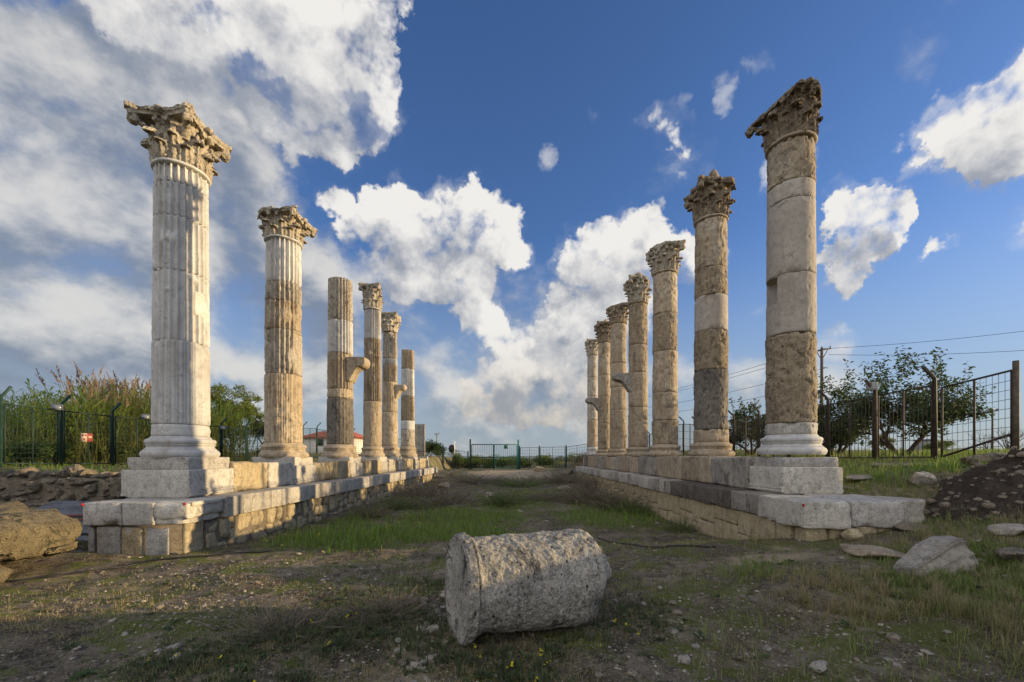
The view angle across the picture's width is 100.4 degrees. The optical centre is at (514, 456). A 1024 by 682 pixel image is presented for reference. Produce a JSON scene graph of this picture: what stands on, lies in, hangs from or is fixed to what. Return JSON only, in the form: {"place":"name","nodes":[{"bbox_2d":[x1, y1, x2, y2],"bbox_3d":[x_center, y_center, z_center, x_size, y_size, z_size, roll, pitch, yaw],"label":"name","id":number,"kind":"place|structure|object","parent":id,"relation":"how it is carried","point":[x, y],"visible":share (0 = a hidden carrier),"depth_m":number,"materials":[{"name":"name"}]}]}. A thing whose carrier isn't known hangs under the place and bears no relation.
{"place":"outdoors","nodes":[
{"label":"outdoors","id":0,"kind":"place"},
{"bbox_2d":[445,456,575,459],"bbox_3d":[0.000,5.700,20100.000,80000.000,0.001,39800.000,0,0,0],"label":"sea","id":1,"kind":"structure","parent":0,"point":[512,456],"depth_m":8119.89,"materials":[{"name":"blue liquid"}]},
{"bbox_2d":[0,450,1023,681],"bbox_3d":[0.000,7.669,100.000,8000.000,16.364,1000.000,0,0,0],"label":"ground","id":2,"kind":"structure","parent":0,"point":[53,566],"depth_m":4.69,"materials":[{"name":"soil"}]},
{"bbox_2d":[0,565,13,582],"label":"rock","id":3,"kind":"object","parent":2,"relation":"on","point":[5,572],"visible":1,"depth_m":5.46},
{"bbox_2d":[3,438,56,466],"bbox_3d":[-16.951,-0.088,14.467,1.628,1.160,1.954,0,0,0],"label":"shrub","id":4,"kind":"object","parent":2,"relation":"on","point":[17,453],"visible":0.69,"depth_m":14.68,"materials":[{"name":"green plant"}]},
{"bbox_2d":[0,500,82,564],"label":"boulder","id":5,"kind":"object","parent":2,"relation":"on","point":[26,533],"visible":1,"depth_m":5.97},
{"bbox_2d":[23,439,79,465],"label":"shrub","id":6,"kind":"object","parent":2,"relation":"on","point":[68,453],"visible":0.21,"depth_m":16.07,"materials":[{"name":"green plant"}]},
{"bbox_2d":[0,464,127,508],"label":"rubble wall","id":7,"kind":"structure","parent":2,"relation":"on","point":[31,487],"depth_m":10.24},
{"bbox_2d":[76,533,88,540],"bbox_3d":[-8.950,1.401,8.750,2.300,0.539,1.150,0,0,-3],"label":"corrugated sheet","id":8,"kind":"object","parent":2,"relation":"on","point":[83,537],"depth_m":8.31,"materials":[{"name":"metal"}]},
{"bbox_2d":[82,524,89,532],"bbox_3d":[-8.850,1.290,8.850,2.221,0.471,1.094,0,0,0],"label":"corrugated sheet","id":9,"kind":"object","parent":8,"relation":"on","point":[85,529],"visible":0.03,"depth_m":8.46,"materials":[{"name":"metal"}]},
{"bbox_2d":[36,501,94,523],"bbox_3d":[-9.000,1.183,9.000,2.300,0.414,0.800,0,0,-2],"label":"corrugated sheet","id":10,"kind":"object","parent":9,"relation":"on","point":[68,507],"visible":0.19,"depth_m":9.14,"materials":[{"name":"metal"}]},
{"bbox_2d":[72,434,138,465],"bbox_3d":[-17.972,-0.216,19.029,2.097,1.508,2.417,0,0,-33],"label":"shrub","id":11,"kind":"object","parent":2,"relation":"on","point":[120,453],"visible":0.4,"depth_m":18.57,"materials":[{"name":"green plant"}]},
{"bbox_2d":[0,375,263,465],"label":"reeds","id":12,"kind":"object","parent":2,"relation":"on","point":[122,436],"visible":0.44,"depth_m":18.29,"materials":[{"name":"green plant"}]},
{"bbox_2d":[36,360,210,409],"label":"reed plumes","id":13,"kind":"object","parent":12,"relation":"attached to","point":[106,385],"visible":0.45,"depth_m":18.79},
{"bbox_2d":[3,550,272,582],"bbox_3d":[-5.638,1.649,6.566,3.317,0.094,0.482,0,0,-37],"label":"hose","id":14,"kind":"object","parent":2,"relation":"on","point":[23,579],"visible":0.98,"depth_m":6.57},
{"bbox_2d":[166,643,183,651],"bbox_3d":[-2.889,1.627,3.615,0.107,0.076,0.105,0,0,6],"label":"stone","id":15,"kind":"object","parent":2,"relation":"on","point":[176,645],"visible":0.67,"depth_m":3.60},
{"bbox_2d":[0,386,355,467],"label":"wire fence","id":16,"kind":"object","parent":2,"relation":"on","point":[60,453],"visible":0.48,"depth_m":15.11,"materials":[{"name":"metal"}]},
{"bbox_2d":[51,404,63,422],"bbox_3d":[-15.048,-1.416,14.051,0.280,0.610,0.207,0,0,-29],"label":"floodlight","id":17,"kind":"object","parent":16,"relation":"attached to","point":[60,407],"visible":1,"depth_m":14.00,"materials":[{"name":"metal"}]},
{"bbox_2d":[81,433,92,441],"bbox_3d":[-15.136,-0.660,15.100,0.019,0.300,0.420,0,0,0],"label":"warning sign","id":18,"kind":"object","parent":16,"relation":"attached to","point":[86,437],"visible":1,"depth_m":15.09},
{"bbox_2d":[141,414,150,428],"bbox_3d":[-15.041,-1.413,17.401,0.280,0.610,0.207,0,0,-29],"label":"floodlight","id":19,"kind":"object","parent":16,"relation":"attached to","point":[145,416],"visible":1,"depth_m":17.35,"materials":[{"name":"metal"}]},
{"bbox_2d":[210,381,263,454],"bbox_3d":[-20.837,-2.676,31.069,5.580,5.453,4.158,0,0,10],"label":"green tree","id":20,"kind":"object","parent":2,"relation":"on","point":[216,389],"visible":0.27,"depth_m":30.42,"materials":[{"name":"green plant"}]},
{"bbox_2d":[142,580,364,674],"bbox_3d":[-2.261,1.568,4.016,1.858,0.384,1.724,0,0,0],"label":"grass patch","id":21,"kind":"object","parent":2,"relation":"on","point":[287,618],"visible":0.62,"depth_m":4.05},
{"bbox_2d":[245,416,263,443],"bbox_3d":[-17.840,-1.583,31.610,3.102,3.187,4.110,0,0,43],"label":"green tree","id":22,"kind":"object","parent":2,"relation":"on","point":[257,425],"visible":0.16,"depth_m":30.91,"materials":[{"name":"green plant"}]},
{"bbox_2d":[80,458,437,555],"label":"stylobate wall","id":23,"kind":"structure","parent":2,"relation":"on","point":[264,499],"depth_m":9.03,"materials":[{"name":"stone"}]},
{"bbox_2d":[121,457,234,497],"bbox_3d":[-6.643,0.397,8.531,1.328,0.763,1.276,0,0,0],"label":"pedestal","id":24,"kind":"object","parent":23,"relation":"on","point":[181,477],"visible":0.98,"depth_m":7.95,"materials":[{"name":"stone"}]},
{"bbox_2d":[123,100,231,457],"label":"column","id":25,"kind":"structure","parent":24,"relation":"on","point":[184,145],"depth_m":8.18,"materials":[{"name":"stone"}]},
{"bbox_2d":[252,457,316,483],"bbox_3d":[-6.643,0.395,12.300,1.328,0.764,1.276,0,0,0],"label":"pedestal","id":26,"kind":"object","parent":23,"relation":"on","point":[304,470],"visible":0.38,"depth_m":12.00,"materials":[{"name":"stone"}]},
{"bbox_2d":[257,205,317,457],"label":"column","id":27,"kind":"structure","parent":26,"relation":"on","point":[286,230],"depth_m":11.92,"materials":[{"name":"beige stone"}]},
{"bbox_2d":[318,457,362,476],"bbox_3d":[-6.643,0.395,16.300,1.328,0.763,1.275,0,0,0],"label":"pedestal","id":28,"kind":"object","parent":23,"relation":"on","point":[356,466],"visible":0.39,"depth_m":15.94,"materials":[{"name":"stone"}]},
{"bbox_2d":[322,276,369,457],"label":"column","id":29,"kind":"structure","parent":28,"relation":"on","point":[345,368],"depth_m":15.95,"materials":[{"name":"beige stone"}]},
{"bbox_2d":[358,282,384,456],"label":"column","id":30,"kind":"structure","parent":23,"relation":"on","point":[372,302],"depth_m":19.69,"materials":[{"name":"beige stone"}]},
{"bbox_2d":[361,457,388,472],"bbox_3d":[-6.642,0.397,20.000,1.198,0.762,1.145,0,0,0],"label":"pedestal","id":31,"kind":"object","parent":23,"relation":"on","point":[384,464],"visible":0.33,"depth_m":19.82,"materials":[{"name":"stone"}]},
{"bbox_2d":[387,457,403,470],"bbox_3d":[-6.642,0.395,22.800,1.198,0.763,1.145,0,0,0],"label":"pedestal","id":32,"kind":"object","parent":23,"relation":"on","point":[400,463],"visible":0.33,"depth_m":22.63,"materials":[{"name":"stone"}]},
{"bbox_2d":[381,311,406,456],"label":"column","id":33,"kind":"structure","parent":32,"relation":"on","point":[392,389],"depth_m":22.49,"materials":[{"name":"beige stone"}]},
{"bbox_2d":[402,456,418,468],"bbox_3d":[-6.642,0.396,26.600,1.198,0.764,1.146,0,0,0],"label":"pedestal","id":34,"kind":"object","parent":23,"relation":"on","point":[416,461],"visible":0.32,"depth_m":26.47,"materials":[{"name":"stone"}]},
{"bbox_2d":[400,349,416,456],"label":"column","id":35,"kind":"structure","parent":34,"relation":"on","point":[407,448],"depth_m":26.28,"materials":[{"name":"beige stone"}]},
{"bbox_2d":[417,456,429,466],"bbox_3d":[-6.642,0.397,30.001,1.198,0.764,1.147,0,0,0],"label":"pedestal","id":36,"kind":"object","parent":23,"relation":"on","point":[428,462],"visible":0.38,"depth_m":29.82,"materials":[{"name":"stone"}]},
{"bbox_2d":[415,424,424,455],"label":"column","id":37,"kind":"structure","parent":36,"relation":"on","point":[420,439],"depth_m":29.68,"materials":[{"name":"beige stone"}]},
{"bbox_2d":[304,431,362,453],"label":"house","id":38,"kind":"structure","parent":2,"relation":"on","point":[358,443],"depth_m":60.00,"materials":[{"name":"paint"}]},
{"bbox_2d":[328,502,394,521],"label":"dry shrub","id":39,"kind":"object","parent":2,"relation":"on","point":[368,511],"visible":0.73,"depth_m":12.86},
{"bbox_2d":[326,584,444,638],"bbox_3d":[-1.387,1.569,4.434,1.288,0.341,1.238,0,0,15],"label":"dry shrub","id":40,"kind":"object","parent":2,"relation":"on","point":[401,603],"visible":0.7,"depth_m":4.45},
{"bbox_2d":[146,511,639,681],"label":"yellow flowers","id":41,"kind":"object","parent":2,"relation":"on","point":[511,664],"visible":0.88,"depth_m":3.43,"materials":[{"name":"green plant"}]},
{"bbox_2d":[369,491,437,509],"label":"dry shrub","id":42,"kind":"object","parent":2,"relation":"on","point":[397,506],"visible":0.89,"depth_m":15.03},
{"bbox_2d":[353,437,468,468],"bbox_3d":[-9.789,-0.255,40.000,10.988,3.375,0.132,0,0,0],"label":"wire fence","id":43,"kind":"object","parent":2,"relation":"on","point":[443,456],"visible":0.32,"depth_m":39.99,"materials":[{"name":"metal"}]},
{"bbox_2d":[410,661,423,668],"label":"stone","id":44,"kind":"object","parent":2,"relation":"on","point":[414,664],"visible":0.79,"depth_m":3.33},
{"bbox_2d":[391,479,468,497],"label":"dry shrub","id":45,"kind":"object","parent":2,"relation":"on","point":[417,490],"visible":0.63,"depth_m":19.54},
{"bbox_2d":[426,624,439,633],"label":"stone","id":46,"kind":"object","parent":2,"relation":"on","point":[434,626],"visible":0.67,"depth_m":3.98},
{"bbox_2d":[425,439,443,456],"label":"evergreen shrub","id":47,"kind":"object","parent":2,"relation":"on","point":[432,446],"visible":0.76,"depth_m":36.12,"materials":[{"name":"green plant"}]},
{"bbox_2d":[385,482,508,508],"bbox_3d":[-2.929,1.452,16.087,4.596,0.931,3.979,0,0,-42],"label":"dry shrub","id":48,"kind":"object","parent":2,"relation":"on","point":[442,500],"visible":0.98,"depth_m":15.97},
{"bbox_2d":[452,454,472,468],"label":"shrub","id":49,"kind":"object","parent":2,"relation":"on","point":[461,458],"visible":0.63,"depth_m":42.88,"materials":[{"name":"green plant"}]},
{"bbox_2d":[469,439,470,468],"bbox_3d":[-4.150,-0.077,40.000,0.139,3.050,0.139,0,0,23],"label":"gate post","id":50,"kind":"object","parent":2,"relation":"on","point":[469,453],"visible":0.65,"depth_m":39.97,"materials":[{"name":"metal"}]},
{"bbox_2d":[471,444,493,468],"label":"barred gate","id":51,"kind":"structure","parent":50,"relation":"attached to","point":[482,457],"depth_m":39.92,"materials":[{"name":"metal"}]},
{"bbox_2d":[438,472,522,485],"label":"dry shrub","id":52,"kind":"object","parent":2,"relation":"on","point":[476,480],"visible":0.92,"depth_m":26.68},
{"bbox_2d":[425,445,587,467],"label":"hedge","id":53,"kind":"object","parent":2,"relation":"on","point":[546,460],"visible":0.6,"depth_m":45.05,"materials":[{"name":"green plant"}]},
{"bbox_2d":[473,485,542,506],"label":"dry shrub","id":54,"kind":"object","parent":2,"relation":"on","point":[499,500],"visible":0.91,"depth_m":15.87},
{"bbox_2d":[0,472,1023,681],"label":"weeds","id":55,"kind":"object","parent":2,"relation":"on","point":[547,667],"visible":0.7,"depth_m":3.66,"materials":[{"name":"green plant"}]},
{"bbox_2d":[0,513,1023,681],"bbox_3d":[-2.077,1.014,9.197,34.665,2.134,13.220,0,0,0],"label":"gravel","id":56,"kind":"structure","parent":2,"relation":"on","point":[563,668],"depth_m":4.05,"materials":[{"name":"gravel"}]},
{"bbox_2d":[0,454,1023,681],"bbox_3d":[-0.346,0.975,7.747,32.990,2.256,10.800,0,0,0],"label":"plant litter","id":57,"kind":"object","parent":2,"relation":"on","point":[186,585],"visible":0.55,"depth_m":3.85,"materials":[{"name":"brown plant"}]},
{"bbox_2d":[474,473,551,487],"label":"dry shrub","id":58,"kind":"object","parent":2,"relation":"on","point":[526,485],"visible":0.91,"depth_m":25.61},
{"bbox_2d":[14,466,1019,681],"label":"broadleaf weeds","id":59,"kind":"object","parent":2,"relation":"on","point":[84,674],"visible":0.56,"depth_m":3.56,"materials":[{"name":"green plant"}]},
{"bbox_2d":[517,440,518,468],"bbox_3d":[0.350,-0.052,40.000,0.139,3.000,0.139,0,0,23],"label":"gate post","id":60,"kind":"object","parent":2,"relation":"on","point":[517,454],"visible":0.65,"depth_m":39.97,"materials":[{"name":"metal"}]},
{"bbox_2d":[494,444,516,468],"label":"barred gate","id":61,"kind":"structure","parent":60,"relation":"attached to","point":[505,448],"depth_m":39.92,"materials":[{"name":"metal"}]},
{"bbox_2d":[445,528,611,646],"bbox_3d":[0.113,1.210,4.151,1.429,0.999,1.049,0,0,-22],"label":"fallen column drum","id":62,"kind":"object","parent":2,"relation":"on","point":[530,582],"visible":1,"depth_m":3.77,"materials":[{"name":"stone"}]},
{"bbox_2d":[511,487,588,502],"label":"dry shrub","id":63,"kind":"object","parent":2,"relation":"on","point":[540,495],"visible":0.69,"depth_m":17.50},
{"bbox_2d":[519,444,588,468],"bbox_3d":[5.724,-0.005,40.000,10.667,2.859,0.125,0,0,0],"label":"wire fence","id":64,"kind":"object","parent":2,"relation":"on","point":[552,461],"visible":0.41,"depth_m":39.98,"materials":[{"name":"metal"}]},
{"bbox_2d":[522,470,585,483],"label":"dry shrub","id":65,"kind":"object","parent":2,"relation":"on","point":[553,479],"visible":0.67,"depth_m":27.22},
{"bbox_2d":[550,470,599,488],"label":"dry shrub","id":66,"kind":"object","parent":2,"relation":"on","point":[586,478],"visible":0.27,"depth_m":23.47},
{"bbox_2d":[568,451,595,467],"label":"dry bush","id":67,"kind":"object","parent":2,"relation":"on","point":[577,460],"visible":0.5,"depth_m":38.61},
{"bbox_2d":[537,474,631,502],"bbox_3d":[3.001,1.293,16.767,4.377,1.250,3.975,0,0,-33],"label":"dry shrub","id":68,"kind":"object","parent":2,"relation":"on","point":[584,494],"visible":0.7,"depth_m":16.53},
{"bbox_2d":[571,486,644,510],"bbox_3d":[3.478,1.491,15.344,3.380,0.952,2.885,0,0,33],"label":"dry shrub","id":69,"kind":"object","parent":2,"relation":"on","point":[605,502],"visible":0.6,"depth_m":15.20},
{"bbox_2d":[596,495,662,517],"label":"dry shrub","id":70,"kind":"object","parent":2,"relation":"on","point":[640,509],"visible":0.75,"depth_m":14.06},
{"bbox_2d":[627,668,637,676],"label":"stone","id":71,"kind":"object","parent":2,"relation":"on","point":[632,672],"visible":1,"depth_m":3.15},
{"bbox_2d":[597,537,715,547],"bbox_3d":[2.369,1.557,7.657,0.222,0.248,2.387,0,0,-40],"label":"hose","id":72,"kind":"object","parent":2,"relation":"on","point":[660,546],"visible":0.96,"depth_m":7.43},
{"bbox_2d":[652,517,698,533],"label":"dry shrub","id":73,"kind":"object","parent":2,"relation":"on","point":[677,528],"visible":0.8,"depth_m":10.67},
{"bbox_2d":[677,655,690,664],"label":"stone","id":74,"kind":"object","parent":2,"relation":"on","point":[685,659],"visible":0.99,"depth_m":3.41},
{"bbox_2d":[728,396,765,454],"bbox_3d":[13.801,-1.780,24.696,3.645,3.660,3.684,0,0,0],"label":"shrub","id":75,"kind":"object","parent":2,"relation":"on","point":[753,424],"visible":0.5,"depth_m":23.95,"materials":[{"name":"green plant"}]},
{"bbox_2d":[576,456,925,540],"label":"stylobate wall","id":76,"kind":"structure","parent":2,"relation":"on","point":[715,496],"depth_m":9.13,"materials":[{"name":"stone"}]},
{"bbox_2d":[585,339,597,454],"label":"column","id":77,"kind":"structure","parent":76,"relation":"on","point":[591,348],"depth_m":29.90,"materials":[{"name":"stone"}]},
{"bbox_2d":[585,319,610,455],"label":"column","id":78,"kind":"structure","parent":76,"relation":"on","point":[601,402],"depth_m":25.88,"materials":[{"name":"beige stone"}]},
{"bbox_2d":[606,302,628,455],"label":"column","id":79,"kind":"structure","parent":76,"relation":"on","point":[617,314],"depth_m":22.23,"materials":[{"name":"beige stone"}]},
{"bbox_2d":[611,272,651,455],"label":"column","id":80,"kind":"structure","parent":76,"relation":"on","point":[633,381],"depth_m":18.65,"materials":[{"name":"beige stone"}]},
{"bbox_2d":[645,239,685,455],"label":"column","id":81,"kind":"structure","parent":76,"relation":"on","point":[663,260],"depth_m":15.23,"materials":[{"name":"beige stone"}]},
{"bbox_2d":[683,169,735,455],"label":"column","id":82,"kind":"structure","parent":76,"relation":"on","point":[708,201],"depth_m":11.59,"materials":[{"name":"beige stone"}]},
{"bbox_2d":[748,457,843,493],"bbox_3d":[5.489,0.359,8.420,1.180,0.690,1.133,0,0,0],"label":"pedestal","id":83,"kind":"object","parent":76,"relation":"on","point":[801,475],"visible":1,"depth_m":7.88,"materials":[{"name":"stone"}]},
{"bbox_2d":[745,77,827,454],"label":"column","id":84,"kind":"structure","parent":83,"relation":"on","point":[789,120],"depth_m":8.15,"materials":[{"name":"stone"}]},
{"bbox_2d":[761,644,771,651],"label":"stone","id":85,"kind":"object","parent":2,"relation":"on","point":[765,647],"visible":0.94,"depth_m":3.62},
{"bbox_2d":[775,647,785,653],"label":"stone","id":86,"kind":"object","parent":2,"relation":"on","point":[780,650],"visible":1,"depth_m":3.58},
{"bbox_2d":[648,366,937,461],"bbox_3d":[10.856,-0.895,25.578,0.432,3.682,28.950,0,0,0],"label":"wire fence","id":87,"kind":"object","parent":2,"relation":"on","point":[876,426],"visible":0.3,"depth_m":13.09,"materials":[{"name":"rusty metal"},{"name":"wire"}]},
{"bbox_2d":[866,382,877,390],"bbox_3d":[10.930,-2.132,13.050,0.180,0.240,0.260,0,0,0],"label":"junction box","id":88,"kind":"object","parent":87,"relation":"attached to","point":[874,385],"visible":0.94,"depth_m":12.93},
{"bbox_2d":[808,660,826,672],"bbox_3d":[2.351,1.628,3.294,0.122,0.079,0.124,0,0,-10],"label":"stone","id":89,"kind":"object","parent":2,"relation":"on","point":[818,664],"visible":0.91,"depth_m":3.28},
{"bbox_2d":[817,346,831,404],"bbox_3d":[23.040,-4.060,32.000,1.412,8.468,0.260,0,0,0],"label":"utility pole","id":90,"kind":"object","parent":2,"relation":"on","point":[821,356],"visible":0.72,"depth_m":31.93,"materials":[{"name":"brown wood"}]},
{"bbox_2d":[823,331,1021,348],"bbox_3d":[31.150,-8.474,29.500,16.973,0.900,0.028,0,0,17],"label":"power line","id":91,"kind":"object","parent":90,"relation":"attached to","point":[925,341],"visible":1,"depth_m":30.11,"materials":[{"name":"metal"}]},
{"bbox_2d":[817,371,871,454],"bbox_3d":[13.955,-1.807,18.083,3.382,3.848,3.228,0,0,0],"label":"shrub","id":92,"kind":"object","parent":2,"relation":"on","point":[845,436],"visible":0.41,"depth_m":17.96,"materials":[{"name":"green plant"}]},
{"bbox_2d":[840,528,862,540],"bbox_3d":[5.112,1.201,6.463,0.225,0.215,0.294,0,0,0],"label":"rock","id":93,"kind":"object","parent":2,"relation":"on","point":[853,534],"visible":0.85,"depth_m":6.41,"materials":[{"name":"yellow stone"}]},
{"bbox_2d":[845,475,872,479],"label":"rock","id":94,"kind":"object","parent":2,"relation":"on","point":[858,477],"visible":0.69,"depth_m":8.32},
{"bbox_2d":[840,543,904,558],"bbox_3d":[4.652,1.269,5.529,0.589,0.176,0.818,0,0,23],"label":"rock","id":95,"kind":"object","parent":2,"relation":"on","point":[855,550],"visible":0.72,"depth_m":5.45,"materials":[{"name":"beige stone"}]},
{"bbox_2d":[866,433,896,449],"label":"shrub","id":96,"kind":"object","parent":2,"relation":"on","point":[880,443],"visible":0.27,"depth_m":29.64,"materials":[{"name":"green plant"}]},
{"bbox_2d":[887,632,900,642],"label":"stone","id":97,"kind":"object","parent":2,"relation":"on","point":[893,637],"visible":0.98,"depth_m":3.54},
{"bbox_2d":[871,463,932,466],"bbox_3d":[9.914,0.232,10.899,0.494,0.136,1.519,0,0,-20],"label":"rock","id":98,"kind":"object","parent":2,"relation":"on","point":[885,465],"visible":0.43,"depth_m":10.96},
{"bbox_2d":[830,345,997,454],"bbox_3d":[13.798,-1.871,14.989,4.378,4.009,3.929,0,0,0],"label":"tree","id":99,"kind":"object","parent":2,"relation":"on","point":[915,416],"visible":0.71,"depth_m":14.57,"materials":[{"name":"green plant"}]},
{"bbox_2d":[892,522,935,530],"bbox_3d":[6.139,1.095,6.576,0.538,0.145,0.366,0,0,0],"label":"rock","id":100,"kind":"object","parent":2,"relation":"on","point":[901,526],"visible":0.63,"depth_m":6.53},
{"bbox_2d":[908,471,936,485],"bbox_3d":[7.467,0.423,7.825,0.328,0.295,0.457,0,0,0],"label":"rock","id":101,"kind":"object","parent":2,"relation":"on","point":[923,478],"visible":0.94,"depth_m":7.73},
{"bbox_2d":[914,439,940,449],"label":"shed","id":102,"kind":"structure","parent":2,"relation":"on","point":[920,444],"depth_m":59.55,"materials":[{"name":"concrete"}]},
{"bbox_2d":[893,536,978,576],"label":"boulder","id":103,"kind":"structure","parent":2,"relation":"on","point":[952,552],"depth_m":4.73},
{"bbox_2d":[920,439,958,449],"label":"shrub","id":104,"kind":"object","parent":2,"relation":"on","point":[946,444],"visible":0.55,"depth_m":32.72,"materials":[{"name":"green plant"}]},
{"bbox_2d":[923,446,1023,524],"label":"dirt pile","id":105,"kind":"object","parent":2,"relation":"on","point":[981,487],"visible":0.76,"depth_m":6.70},
{"bbox_2d":[960,452,1006,465],"bbox_3d":[9.699,0.064,8.584,1.050,0.288,0.670,0,0,37],"label":"rock","id":106,"kind":"object","parent":2,"relation":"on","point":[988,457],"visible":0.52,"depth_m":8.51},
{"bbox_2d":[969,427,1023,449],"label":"bare shrub","id":107,"kind":"object","parent":2,"relation":"on","point":[1006,443],"visible":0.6,"depth_m":39.92,"materials":[{"name":"plant"}]},
{"bbox_2d":[986,523,1023,536],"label":"rock","id":108,"kind":"object","parent":2,"relation":"on","point":[1012,529],"visible":0.88,"depth_m":5.58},
{"bbox_2d":[996,547,1023,562],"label":"rock","id":109,"kind":"object","parent":2,"relation":"on","point":[1008,553],"visible":0.91,"depth_m":4.71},
{"bbox_2d":[1012,360,1019,448],"bbox_3d":[11.000,-0.919,9.360,0.102,2.350,0.102,0,0,23],"label":"fence post","id":110,"kind":"object","parent":2,"relation":"on","point":[1015,402],"visible":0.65,"depth_m":9.32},
{"bbox_2d":[941,369,1011,456],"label":"gate","id":111,"kind":"structure","parent":110,"relation":"attached to","point":[974,446],"depth_m":10.19,"materials":[{"name":"metal"}]},
{"bbox_2d":[0,450,1023,681],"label":"dry grass","id":112,"kind":"structure","parent":0,"point":[1001,627],"depth_m":4.05,"materials":[{"name":"plant"}]},
{"bbox_2d":[0,0,1023,455],"label":"sky","id":113,"kind":"structure","parent":0,"point":[502,170],"materials":[{"name":"blue"}]},
{"bbox_2d":[3,446,1023,630],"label":"grass","id":114,"kind":"structure","parent":0,"point":[452,530],"depth_m":8.58,"materials":[{"name":"plant"}]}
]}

